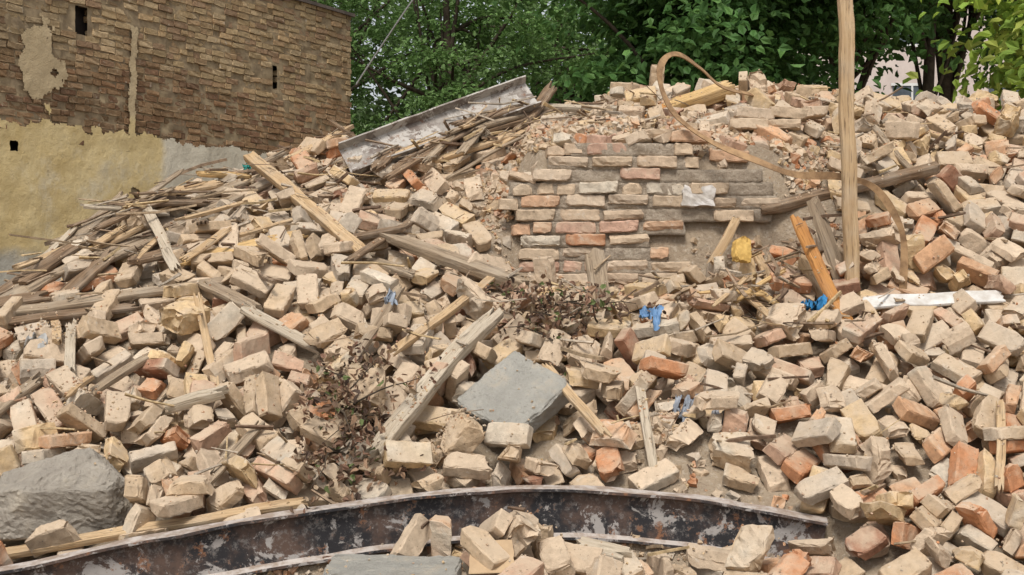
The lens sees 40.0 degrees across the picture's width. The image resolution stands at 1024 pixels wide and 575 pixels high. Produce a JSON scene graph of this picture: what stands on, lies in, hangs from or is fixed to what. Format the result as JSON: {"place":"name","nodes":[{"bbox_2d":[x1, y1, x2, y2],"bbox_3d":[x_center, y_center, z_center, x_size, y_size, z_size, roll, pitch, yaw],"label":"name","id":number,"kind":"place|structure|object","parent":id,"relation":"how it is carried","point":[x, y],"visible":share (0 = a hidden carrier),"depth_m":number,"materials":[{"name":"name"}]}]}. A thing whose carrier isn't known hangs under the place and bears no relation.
{"place":"outdoors","nodes":[
{"label":"outdoors","id":0,"kind":"place"},
{"bbox_2d":[333,0,607,117],"label":"sky","id":1,"kind":"structure","parent":0,"point":[393,89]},
{"bbox_2d":[797,6,1014,102],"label":"walls","id":2,"kind":"structure","parent":0,"point":[889,78],"depth_m":44.00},
{"label":"ground","id":3,"kind":"structure","parent":0,"visible":0},
{"bbox_2d":[0,13,286,285],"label":"stucco","id":4,"kind":"object","parent":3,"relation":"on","point":[51,173],"visible":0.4,"depth_m":13.64,"materials":[{"name":"paint"}]},
{"bbox_2d":[10,5,276,150],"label":"wall openings","id":5,"kind":"object","parent":3,"relation":"on","point":[80,26],"depth_m":14.06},
{"bbox_2d":[0,0,351,195],"bbox_3d":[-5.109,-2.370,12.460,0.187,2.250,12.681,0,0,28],"label":"brickwork","id":6,"kind":"object","parent":5,"relation":"attached to","point":[339,60],"visible":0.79,"depth_m":15.40,"materials":[{"name":"brick"}]},
{"bbox_2d":[295,0,354,16],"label":"coping","id":7,"kind":"object","parent":5,"relation":"on","point":[330,8],"visible":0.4,"depth_m":17.50,"materials":[{"name":"concrete"}]},
{"bbox_2d":[313,0,514,134],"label":"broadleaf tree","id":8,"kind":"object","parent":3,"relation":"on","point":[384,32],"visible":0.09,"depth_m":24.64,"materials":[{"name":"green plant"}]},
{"bbox_2d":[311,0,616,134],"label":"broadleaf tree","id":9,"kind":"object","parent":3,"relation":"on","point":[444,65],"visible":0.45,"depth_m":23.41,"materials":[{"name":"green plant"}]},
{"bbox_2d":[0,64,1023,574],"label":"brick rubble","id":10,"kind":"object","parent":3,"relation":"on","point":[974,254],"visible":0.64,"depth_m":6.72,"materials":[{"name":"brick"}]},
{"bbox_2d":[0,265,33,292],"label":"wooden plank","id":11,"kind":"object","parent":10,"relation":"on","point":[6,285],"visible":0.13,"depth_m":7.63,"materials":[{"name":"brown wood"}]},
{"bbox_2d":[44,177,248,247],"bbox_3d":[-2.108,-0.435,8.213,1.282,0.047,0.094,-23,35,-32],"label":"wooden plank","id":12,"kind":"object","parent":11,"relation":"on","point":[235,183],"visible":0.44,"depth_m":8.42,"materials":[{"name":"brown wood"}]},
{"bbox_2d":[107,196,221,206],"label":"wooden plank","id":13,"kind":"object","parent":12,"relation":"on","point":[181,201],"visible":0.47,"depth_m":8.23,"materials":[{"name":"brown wood"}]},
{"bbox_2d":[129,190,216,194],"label":"wooden lath","id":14,"kind":"object","parent":12,"relation":"on","point":[173,191],"visible":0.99,"depth_m":8.20,"materials":[{"name":"brown wood"}]},
{"bbox_2d":[151,180,223,195],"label":"wooden plank","id":15,"kind":"object","parent":12,"relation":"on","point":[212,185],"visible":0.62,"depth_m":8.41,"materials":[{"name":"beige wood"}]},
{"bbox_2d":[0,371,41,415],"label":"wooden plank","id":16,"kind":"object","parent":10,"relation":"on","point":[33,384],"visible":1,"depth_m":6.42,"materials":[{"name":"brown wood"}]},
{"bbox_2d":[0,290,50,307],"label":"wooden plank","id":17,"kind":"object","parent":10,"relation":"on","point":[30,298],"visible":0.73,"depth_m":7.33,"materials":[{"name":"brown wood"}]},
{"bbox_2d":[0,223,124,296],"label":"wooden plank","id":18,"kind":"object","parent":10,"relation":"on","point":[39,284],"visible":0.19,"depth_m":7.52,"materials":[{"name":"brown wood"}]},
{"bbox_2d":[12,224,116,284],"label":"wooden plank","id":19,"kind":"object","parent":18,"relation":"on","point":[50,262],"visible":0.79,"depth_m":7.66,"materials":[{"name":"brown wood"}]},
{"bbox_2d":[12,206,171,269],"bbox_3d":[-2.329,-0.296,7.925,0.069,0.033,1.050,24,39,39],"label":"wooden plank","id":20,"kind":"object","parent":18,"relation":"on","point":[23,265],"visible":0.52,"depth_m":7.67,"materials":[{"name":"beige wood"}]},
{"bbox_2d":[64,318,76,374],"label":"wooden plank","id":21,"kind":"object","parent":10,"relation":"on","point":[70,353],"visible":0.98,"depth_m":6.74,"materials":[{"name":"brown wood"}]},
{"bbox_2d":[8,303,141,324],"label":"wooden plank","id":22,"kind":"object","parent":10,"relation":"on","point":[77,313],"visible":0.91,"depth_m":7.13,"materials":[{"name":"brown wood"}]},
{"bbox_2d":[44,249,115,302],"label":"wooden plank","id":23,"kind":"object","parent":10,"relation":"on","point":[82,280],"visible":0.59,"depth_m":7.47,"materials":[{"name":"brown wood"}]},
{"bbox_2d":[32,191,129,265],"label":"wooden plank","id":24,"kind":"object","parent":10,"relation":"on","point":[84,227],"visible":0.28,"depth_m":8.00,"materials":[{"name":"brown wood"}]},
{"bbox_2d":[50,229,153,276],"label":"wooden plank","id":25,"kind":"object","parent":10,"relation":"on","point":[58,271],"visible":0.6,"depth_m":7.71,"materials":[{"name":"brown wood"}]},
{"bbox_2d":[0,276,229,315],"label":"wooden plank","id":26,"kind":"object","parent":10,"relation":"on","point":[124,295],"visible":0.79,"depth_m":7.22,"materials":[{"name":"brown wood"}]},
{"bbox_2d":[90,223,143,251],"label":"wooden lath","id":27,"kind":"object","parent":10,"relation":"on","point":[123,236],"visible":0.94,"depth_m":7.76,"materials":[{"name":"beige wood"}]},
{"bbox_2d":[90,349,155,395],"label":"wooden plank","id":28,"kind":"object","parent":10,"relation":"on","point":[109,380],"visible":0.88,"depth_m":6.61,"materials":[{"name":"brown wood"}]},
{"bbox_2d":[80,204,169,215],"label":"wooden lath","id":29,"kind":"object","parent":10,"relation":"on","point":[105,207],"visible":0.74,"depth_m":7.89,"materials":[{"name":"brown wood"}]},
{"bbox_2d":[111,220,186,262],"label":"wooden plank","id":30,"kind":"object","parent":10,"relation":"on","point":[119,254],"visible":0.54,"depth_m":7.76,"materials":[{"name":"brown wood"}]},
{"bbox_2d":[5,497,307,558],"bbox_3d":[-1.555,1.002,5.806,1.422,0.037,0.077,-8,28,-10],"label":"wooden plank","id":31,"kind":"object","parent":10,"relation":"on","point":[88,538],"visible":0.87,"depth_m":5.81,"materials":[{"name":"beige wood"}]},
{"bbox_2d":[127,244,188,264],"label":"wooden plank","id":32,"kind":"object","parent":10,"relation":"on","point":[147,257],"visible":0.69,"depth_m":7.56,"materials":[{"name":"brown wood"}]},
{"bbox_2d":[142,204,180,272],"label":"wooden plank","id":33,"kind":"object","parent":10,"relation":"on","point":[168,254],"visible":0.94,"depth_m":7.66,"materials":[{"name":"brown wood"}]},
{"bbox_2d":[93,196,168,230],"bbox_3d":[-2.139,-0.416,7.902,0.467,0.026,0.067,-28,38,-33],"label":"wooden lath","id":34,"kind":"object","parent":33,"relation":"on","point":[110,222],"visible":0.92,"depth_m":7.86,"materials":[{"name":"brown wood"}]},
{"bbox_2d":[161,385,229,415],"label":"wooden plank","id":35,"kind":"object","parent":10,"relation":"on","point":[189,400],"visible":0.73,"depth_m":6.37,"materials":[{"name":"brown wood"}]},
{"bbox_2d":[179,226,231,261],"bbox_3d":[-1.646,-0.237,7.594,0.062,0.021,0.413,13,35,23],"label":"wooden lath","id":36,"kind":"object","parent":10,"relation":"on","point":[199,249],"visible":1,"depth_m":7.58,"materials":[{"name":"beige wood"}]},
{"bbox_2d":[193,292,219,386],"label":"wooden plank","id":37,"kind":"object","parent":10,"relation":"on","point":[206,340],"visible":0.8,"depth_m":6.83,"materials":[{"name":"beige wood"}]},
{"bbox_2d":[174,200,247,220],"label":"wooden lath","id":38,"kind":"object","parent":10,"relation":"on","point":[210,211],"visible":0.99,"depth_m":7.99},
{"bbox_2d":[196,171,251,178],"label":"wooden plank","id":39,"kind":"object","parent":10,"relation":"on","point":[216,174],"visible":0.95,"depth_m":8.54,"materials":[{"name":"yellow wood"}]},
{"bbox_2d":[188,175,284,217],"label":"wooden plank","id":40,"kind":"object","parent":10,"relation":"on","point":[262,184],"visible":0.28,"depth_m":8.41,"materials":[{"name":"brown wood"}]},
{"bbox_2d":[210,421,264,484],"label":"wooden plank","id":41,"kind":"object","parent":10,"relation":"on","point":[240,446],"visible":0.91,"depth_m":6.12,"materials":[{"name":"brown wood"}]},
{"bbox_2d":[180,230,308,266],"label":"wooden plank","id":42,"kind":"object","parent":10,"relation":"on","point":[252,242],"visible":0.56,"depth_m":7.63,"materials":[{"name":"yellow wood"}]},
{"bbox_2d":[214,218,292,244],"bbox_3d":[-1.461,-0.313,7.873,0.651,0.026,0.042,-20,33,-37],"label":"wooden lath","id":43,"kind":"object","parent":10,"relation":"on","point":[257,230],"visible":0.43,"depth_m":7.90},
{"bbox_2d":[243,151,364,253],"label":"wooden beam","id":44,"kind":"structure","parent":10,"relation":"on","point":[276,178],"depth_m":8.05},
{"bbox_2d":[351,283,404,356],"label":"wooden plank","id":45,"kind":"object","parent":10,"relation":"on","point":[388,307],"visible":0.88,"depth_m":6.86,"materials":[{"name":"brown wood"}]},
{"bbox_2d":[343,215,413,261],"bbox_3d":[-0.682,-0.284,7.719,0.065,0.031,0.782,13,29,25],"label":"wooden lath","id":46,"kind":"object","parent":10,"relation":"on","point":[366,249],"visible":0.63,"depth_m":7.56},
{"bbox_2d":[353,225,405,240],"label":"wooden plank","id":47,"kind":"object","parent":10,"relation":"on","point":[370,234],"visible":0.79,"depth_m":7.68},
{"bbox_2d":[370,147,399,172],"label":"wooden plank","id":48,"kind":"object","parent":10,"relation":"on","point":[384,160],"visible":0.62,"depth_m":8.54,"materials":[{"name":"brown wood"}]},
{"bbox_2d":[362,256,418,278],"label":"wooden plank","id":49,"kind":"object","parent":10,"relation":"on","point":[403,272],"visible":0.81,"depth_m":7.48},
{"bbox_2d":[386,276,494,356],"bbox_3d":[-0.330,0.128,7.036,0.067,0.040,1.041,13,27,24],"label":"wooden plank","id":50,"kind":"object","parent":10,"relation":"on","point":[441,317],"visible":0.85,"depth_m":6.93,"materials":[{"name":"beige wood"}]},
{"bbox_2d":[379,233,529,288],"bbox_3d":[-0.316,-0.146,7.548,0.898,0.066,0.098,19,32,19],"label":"wooden plank","id":51,"kind":"object","parent":10,"relation":"on","point":[438,255],"visible":0.84,"depth_m":7.53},
{"bbox_2d":[432,133,524,163],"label":"wooden plank","id":52,"kind":"object","parent":10,"relation":"on","point":[478,146],"visible":0.81,"depth_m":8.61,"materials":[{"name":"beige wood"}]},
{"bbox_2d":[469,540,514,573],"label":"cardboard sheet","id":53,"kind":"object","parent":10,"relation":"on","point":[476,566],"visible":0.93,"depth_m":5.53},
{"bbox_2d":[484,108,562,134],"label":"wooden plank","id":54,"kind":"object","parent":10,"relation":"on","point":[510,125],"visible":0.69,"depth_m":8.83,"materials":[{"name":"brown wood"}]},
{"bbox_2d":[542,363,611,437],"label":"wooden plank","id":55,"kind":"object","parent":10,"relation":"on","point":[586,412],"visible":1,"depth_m":6.32,"materials":[{"name":"beige wood"}]},
{"bbox_2d":[543,103,616,111],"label":"wooden plank","id":56,"kind":"object","parent":10,"relation":"on","point":[568,107],"visible":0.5,"depth_m":9.08,"materials":[{"name":"brown wood"}]},
{"bbox_2d":[585,248,610,311],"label":"wooden plank","id":57,"kind":"object","parent":10,"relation":"on","point":[598,275],"visible":0.66,"depth_m":7.40,"materials":[{"name":"brown wood"}]},
{"bbox_2d":[576,536,631,561],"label":"wooden plank","id":58,"kind":"object","parent":10,"relation":"on","point":[620,552],"visible":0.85,"depth_m":5.70,"materials":[{"name":"brown wood"}]},
{"bbox_2d":[634,379,657,466],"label":"wooden plank","id":59,"kind":"object","parent":10,"relation":"on","point":[649,445],"visible":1,"depth_m":6.29,"materials":[{"name":"brown wood"}]},
{"bbox_2d":[639,304,663,330],"bbox_3d":[0.696,0.149,7.021,0.124,0.130,0.164,0,0,23],"label":"plastic rag","id":60,"kind":"object","parent":10,"relation":"on","point":[656,313],"visible":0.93,"depth_m":6.99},
{"bbox_2d":[672,393,697,421],"bbox_3d":[0.793,0.557,6.443,0.124,0.144,0.075,0,0,15],"label":"plastic rag","id":61,"kind":"object","parent":10,"relation":"on","point":[688,403],"visible":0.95,"depth_m":6.45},
{"bbox_2d":[707,216,739,264],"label":"wooden plank","id":62,"kind":"object","parent":10,"relation":"on","point":[727,237],"visible":1,"depth_m":7.86,"materials":[{"name":"beige wood"}]},
{"bbox_2d":[731,236,751,262],"bbox_3d":[1.240,-0.200,7.614,0.100,0.150,0.080,9,-20,-17],"label":"yellow foam block","id":63,"kind":"object","parent":10,"relation":"on","point":[741,250],"depth_m":7.58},
{"bbox_2d":[797,254,827,301],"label":"wooden plank","id":64,"kind":"object","parent":10,"relation":"on","point":[802,261],"visible":0.41,"depth_m":7.43,"materials":[{"name":"beige wood"}]},
{"bbox_2d":[801,294,827,310],"bbox_3d":[1.520,0.084,7.149,0.194,0.135,0.131,0,0,-43],"label":"plastic rag","id":65,"kind":"object","parent":10,"relation":"on","point":[817,304],"visible":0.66,"depth_m":7.13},
{"bbox_2d":[806,196,842,279],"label":"wooden plank","id":66,"kind":"object","parent":10,"relation":"on","point":[825,234],"visible":0.65,"depth_m":7.54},
{"bbox_2d":[871,124,926,185],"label":"wooden plank","id":67,"kind":"object","parent":10,"relation":"on","point":[901,160],"visible":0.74,"depth_m":8.38,"materials":[{"name":"brown wood"}]},
{"bbox_2d":[862,290,1005,309],"bbox_3d":[2.179,0.065,7.292,0.767,0.030,0.110,-3,37,-5],"label":"white board","id":68,"kind":"object","parent":10,"relation":"on","point":[947,298],"visible":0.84,"depth_m":7.28,"materials":[{"name":"paint"}]},
{"bbox_2d":[926,129,982,152],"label":"wooden plank","id":69,"kind":"object","parent":10,"relation":"on","point":[977,149],"visible":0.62,"depth_m":8.85,"materials":[{"name":"beige wood"}]},
{"bbox_2d":[994,399,1005,493],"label":"wooden plank","id":70,"kind":"object","parent":10,"relation":"on","point":[1000,461],"visible":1,"depth_m":6.06,"materials":[{"name":"beige wood"}]},
{"bbox_2d":[0,113,1023,574],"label":"rubble mound","id":71,"kind":"object","parent":3,"relation":"on","point":[774,231],"visible":0.03,"depth_m":6.94,"materials":[{"name":"brick"}]},
{"bbox_2d":[0,447,132,546],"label":"stone boulder","id":72,"kind":"object","parent":71,"relation":"on","point":[79,491],"visible":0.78,"depth_m":5.80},
{"bbox_2d":[240,302,318,354],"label":"wooden plank","id":73,"kind":"object","parent":71,"relation":"on","point":[270,322],"visible":0.84,"depth_m":6.97,"materials":[{"name":"brown wood"}]},
{"bbox_2d":[197,279,261,313],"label":"wooden plank","id":74,"kind":"object","parent":73,"relation":"on","point":[219,290],"visible":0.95,"depth_m":7.18,"materials":[{"name":"brown wood"}]},
{"bbox_2d":[283,124,353,161],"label":"wooden plank","id":75,"kind":"object","parent":71,"relation":"on","point":[337,131],"visible":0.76,"depth_m":8.90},
{"bbox_2d":[265,334,441,562],"bbox_3d":[-0.731,0.730,6.244,0.708,1.034,1.047,0,0,-22],"label":"dead branch","id":76,"kind":"object","parent":71,"relation":"on","point":[368,426],"visible":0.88,"depth_m":6.13,"materials":[{"name":"brown plant"}]},
{"bbox_2d":[323,554,461,574],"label":"concrete slab","id":77,"kind":"object","parent":71,"relation":"on","point":[382,564],"depth_m":5.52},
{"bbox_2d":[0,485,827,574],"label":"bent steel beam","id":78,"kind":"structure","parent":71,"relation":"on","point":[268,542],"depth_m":5.90,"materials":[{"name":"metal"}]},
{"bbox_2d":[382,127,478,180],"bbox_3d":[-0.493,-0.825,8.567,0.696,0.031,0.067,-33,39,-23],"label":"wooden lath","id":79,"kind":"object","parent":71,"relation":"on","point":[409,164],"visible":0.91,"depth_m":8.51,"materials":[{"name":"brown wood"}]},
{"bbox_2d":[364,307,503,460],"bbox_3d":[-0.342,0.410,6.450,0.100,0.070,1.219,13,37,24],"label":"wooden plank","id":80,"kind":"object","parent":71,"relation":"on","point":[473,334],"visible":0.94,"depth_m":6.38,"materials":[{"name":"brown wood"}]},
{"bbox_2d":[445,132,527,179],"bbox_3d":[-0.100,-0.824,8.510,0.748,0.020,0.038,-31,35,-14],"label":"wooden lath","id":81,"kind":"object","parent":71,"relation":"on","point":[480,159],"visible":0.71,"depth_m":8.49,"materials":[{"name":"brown wood"}]},
{"bbox_2d":[0,69,1023,574],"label":"brick fragments","id":82,"kind":"object","parent":71,"relation":"on","point":[662,427],"visible":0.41,"depth_m":8.06,"materials":[{"name":"brick"}]},
{"bbox_2d":[338,75,541,176],"bbox_3d":[-0.439,-1.014,8.778,1.293,0.684,0.190,0,0,-18],"label":"steel channel","id":83,"kind":"object","parent":82,"relation":"on","point":[401,132],"visible":0.8,"depth_m":8.79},
{"bbox_2d":[422,115,473,164],"bbox_3d":[-0.377,-0.909,8.620,0.056,0.028,0.639,13,39,24],"label":"wooden lath","id":84,"kind":"object","parent":83,"relation":"on","point":[437,150],"visible":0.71,"depth_m":8.49,"materials":[{"name":"brown wood"}]},
{"bbox_2d":[449,104,523,126],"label":"wooden lath","id":85,"kind":"object","parent":84,"relation":"on","point":[496,115],"visible":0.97,"depth_m":8.78,"materials":[{"name":"brown wood"}]},
{"bbox_2d":[458,122,476,128],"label":"wooden lath","id":86,"kind":"object","parent":83,"relation":"on","point":[467,126],"visible":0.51,"depth_m":8.62,"materials":[{"name":"beige wood"}]},
{"bbox_2d":[470,113,524,133],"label":"wooden plank","id":87,"kind":"object","parent":86,"relation":"on","point":[500,121],"visible":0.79,"depth_m":8.79,"materials":[{"name":"brown wood"}]},
{"bbox_2d":[455,126,486,154],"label":"wooden lath","id":88,"kind":"object","parent":83,"relation":"on","point":[465,147],"visible":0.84,"depth_m":8.54,"materials":[{"name":"brown wood"}]},
{"bbox_2d":[0,85,1023,568],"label":"wood splinters","id":89,"kind":"object","parent":71,"relation":"on","point":[128,205],"visible":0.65,"depth_m":7.58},
{"bbox_2d":[111,169,183,217],"bbox_3d":[-2.269,-0.430,8.145,0.892,0.022,0.065,-37,37,-10],"label":"wooden lath","id":90,"kind":"object","parent":89,"relation":"on","point":[167,180],"visible":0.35,"depth_m":8.19,"materials":[{"name":"brown wood"}]},
{"bbox_2d":[512,82,556,129],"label":"wooden plank","id":91,"kind":"object","parent":89,"relation":"on","point":[548,90],"visible":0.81,"depth_m":8.99,"materials":[{"name":"brown wood"}]},
{"bbox_2d":[457,351,570,432],"bbox_3d":[0.011,0.520,6.501,0.372,0.139,0.434,29,52,31],"label":"concrete slab","id":92,"kind":"object","parent":71,"relation":"on","point":[499,392],"depth_m":6.45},
{"bbox_2d":[483,269,665,424],"bbox_3d":[0.307,0.322,6.984,0.980,0.838,0.890,0,0,39],"label":"dead branch","id":93,"kind":"object","parent":71,"relation":"on","point":[572,303],"visible":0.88,"depth_m":6.97,"materials":[{"name":"brown plant"}]},
{"bbox_2d":[507,143,776,281],"bbox_3d":[0.744,-0.411,8.187,1.544,0.826,0.370,0,0,0],"label":"mortar","id":94,"kind":"object","parent":71,"relation":"on","point":[746,183],"visible":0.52,"depth_m":8.02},
{"bbox_2d":[498,106,807,283],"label":"wall bricks","id":95,"kind":"object","parent":94,"relation":"on","point":[747,119],"depth_m":8.00,"materials":[{"name":"brick"}]},
{"bbox_2d":[680,185,715,207],"bbox_3d":[1.058,-0.520,7.994,0.205,0.132,0.038,0,0,0],"label":"plaster patch","id":96,"kind":"object","parent":95,"relation":"attached to","point":[706,197],"visible":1,"depth_m":7.98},
{"bbox_2d":[663,80,735,107],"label":"wooden plank","id":97,"kind":"object","parent":71,"relation":"on","point":[711,94],"visible":0.67,"depth_m":9.05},
{"bbox_2d":[656,51,907,293],"bbox_3d":[1.370,-0.644,8.091,1.032,1.490,1.602,0,0,-18],"label":"bent metal strip","id":98,"kind":"object","parent":71,"relation":"on","point":[881,194],"visible":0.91,"depth_m":7.74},
{"bbox_2d":[790,215,860,348],"bbox_3d":[1.625,-0.002,7.202,0.111,0.893,0.042,7,-39,-38],"label":"wooden plank","id":99,"kind":"object","parent":71,"relation":"on","point":[823,277],"visible":0.69,"depth_m":7.26,"materials":[{"name":"orange wood"}]},
{"bbox_2d":[837,0,859,294],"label":"wooden post","id":100,"kind":"object","parent":71,"relation":"on","point":[849,167],"visible":0.84,"depth_m":7.43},
{"bbox_2d":[761,161,939,214],"bbox_3d":[1.941,-0.569,8.094,1.130,0.060,0.091,-14,29,-10],"label":"wooden plank","id":101,"kind":"object","parent":71,"relation":"on","point":[907,175],"visible":0.83,"depth_m":8.09,"materials":[{"name":"brown wood"}]},
{"bbox_2d":[414,0,635,103],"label":"broadleaf tree","id":102,"kind":"object","parent":3,"relation":"on","point":[569,50],"visible":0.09,"depth_m":26.08,"materials":[{"name":"green plant"}]},
{"bbox_2d":[314,0,813,130],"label":"distant trees","id":103,"kind":"object","parent":3,"relation":"on","point":[379,101],"depth_m":35.54,"materials":[{"name":"green plant"}]},
{"bbox_2d":[535,3,907,102],"bbox_3d":[3.854,-2.819,27.002,7.434,9.063,6.890,0,0,0],"label":"maple tree","id":104,"kind":"object","parent":3,"relation":"on","point":[589,94],"visible":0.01,"depth_m":26.68,"materials":[{"name":"green plant"}]},
{"bbox_2d":[489,0,957,101],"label":"maple tree","id":105,"kind":"object","parent":3,"relation":"on","point":[700,33],"visible":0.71,"depth_m":18.73,"materials":[{"name":"green plant"}]},
{"bbox_2d":[798,0,997,93],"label":"maple tree","id":106,"kind":"object","parent":3,"relation":"on","point":[912,7],"visible":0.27,"depth_m":20.58,"materials":[{"name":"green plant"}]},
{"bbox_2d":[908,0,961,94],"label":"maple tree","id":107,"kind":"object","parent":3,"relation":"on","point":[928,78],"visible":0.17,"depth_m":21.55,"materials":[{"name":"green plant"}]},
{"bbox_2d":[902,0,1023,109],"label":"young tree","id":108,"kind":"object","parent":3,"relation":"on","point":[1010,71],"visible":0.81,"depth_m":12.75,"materials":[{"name":"green plant"}]},
{"bbox_2d":[935,0,1005,102],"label":"maple tree","id":109,"kind":"object","parent":3,"relation":"on","point":[947,86],"visible":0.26,"depth_m":22.96,"materials":[{"name":"green plant"}]},
{"bbox_2d":[953,0,1018,97],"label":"maple tree","id":110,"kind":"object","parent":3,"relation":"on","point":[994,15],"visible":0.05,"depth_m":23.73,"materials":[{"name":"green plant"}]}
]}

